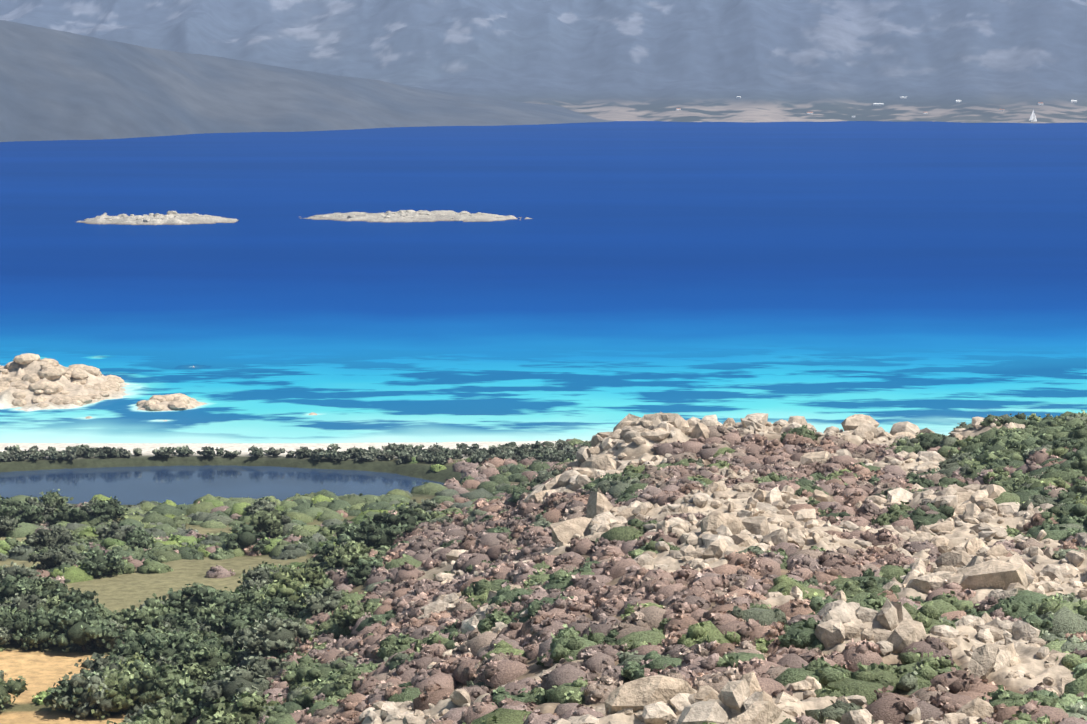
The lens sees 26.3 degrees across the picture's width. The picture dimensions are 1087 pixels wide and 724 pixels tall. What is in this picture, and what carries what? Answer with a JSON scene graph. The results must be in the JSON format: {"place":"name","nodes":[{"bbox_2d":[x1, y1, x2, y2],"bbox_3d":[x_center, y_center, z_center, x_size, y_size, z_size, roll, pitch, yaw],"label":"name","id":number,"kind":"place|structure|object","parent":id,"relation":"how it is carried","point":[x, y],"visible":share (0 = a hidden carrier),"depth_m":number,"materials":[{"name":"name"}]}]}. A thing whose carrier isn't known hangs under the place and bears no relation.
{"place":"outdoors","nodes":[
{"label":"outdoors","id":0,"kind":"place"},
{"bbox_2d":[77,213,238,224],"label":"islet rock","id":1,"kind":"object","parent":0,"point":[184,219],"visible":0.71,"depth_m":2477.81,"materials":[{"name":"stone"}]},
{"bbox_2d":[96,211,207,221],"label":"boulders","id":2,"kind":"object","parent":1,"relation":"on","point":[151,215],"visible":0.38,"depth_m":2508.70,"materials":[{"name":"stone"}]},
{"bbox_2d":[0,465,443,504],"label":"lagoon water","id":3,"kind":"structure","parent":0,"point":[181,485],"depth_m":895.57,"materials":[{"name":"blue liquid"}]},
{"bbox_2d":[303,210,531,221],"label":"islet rock","id":4,"kind":"object","parent":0,"point":[435,216],"visible":0.52,"depth_m":2531.03,"materials":[{"name":"stone"}]},
{"bbox_2d":[319,210,495,220],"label":"boulders","id":5,"kind":"object","parent":4,"relation":"on","point":[402,213],"visible":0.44,"depth_m":2554.39,"materials":[{"name":"stone"}]},
{"bbox_2d":[0,121,1086,442],"bbox_3d":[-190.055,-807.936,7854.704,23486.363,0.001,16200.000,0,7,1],"label":"sea","id":6,"kind":"structure","parent":0,"point":[886,275],"depth_m":1801.53,"materials":[{"name":"blue liquid"}]},
{"bbox_2d":[1029,110,1036,121],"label":"sailboat","id":7,"kind":"object","parent":6,"relation":"on","point":[1033,116],"visible":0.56,"depth_m":7834.62,"materials":[{"name":"white fabric"}]},
{"bbox_2d":[0,0,1086,141],"bbox_3d":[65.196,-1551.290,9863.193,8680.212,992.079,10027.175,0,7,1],"label":"land","id":8,"kind":"structure","parent":0,"point":[92,69],"depth_m":9535.04,"materials":[{"name":"grey stone"}]},
{"bbox_2d":[0,358,1086,723],"bbox_3d":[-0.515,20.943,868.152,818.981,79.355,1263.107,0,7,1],"label":"terrain","id":9,"kind":"structure","parent":0,"point":[44,670],"depth_m":655.39,"materials":[{"name":"beige sand"}]},
{"bbox_2d":[0,443,583,723],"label":"tree","id":10,"kind":"object","parent":9,"relation":"on","point":[76,634],"depth_m":611.73,"materials":[{"name":"green plant"}]},
{"bbox_2d":[0,411,1086,723],"bbox_3d":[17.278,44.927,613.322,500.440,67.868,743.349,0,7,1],"label":"shrubs","id":11,"kind":"object","parent":9,"relation":"on","point":[1064,621],"visible":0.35,"depth_m":541.92,"materials":[{"name":"green plant"}]},
{"bbox_2d":[0,353,1086,723],"bbox_3d":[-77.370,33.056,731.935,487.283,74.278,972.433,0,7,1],"label":"boulders","id":12,"kind":"object","parent":9,"relation":"on","point":[658,699],"visible":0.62,"depth_m":485.96,"materials":[{"name":"beige stone"}]},
{"bbox_2d":[0,410,1086,723],"bbox_3d":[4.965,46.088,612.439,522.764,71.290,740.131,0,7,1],"label":"shrubs","id":13,"kind":"object","parent":9,"relation":"on","point":[260,620],"visible":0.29,"depth_m":610.51,"materials":[{"name":"green plant"}]},
{"bbox_2d":[28,425,1086,723],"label":"spurge cushions","id":14,"kind":"object","parent":9,"relation":"on","point":[886,707],"visible":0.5,"depth_m":455.85,"materials":[{"name":"plant"}]},
{"bbox_2d":[34,425,1086,723],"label":"dry shrubs","id":15,"kind":"object","parent":9,"relation":"on","point":[668,631],"visible":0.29,"depth_m":465.48,"materials":[{"name":"brown plant"}]}
]}

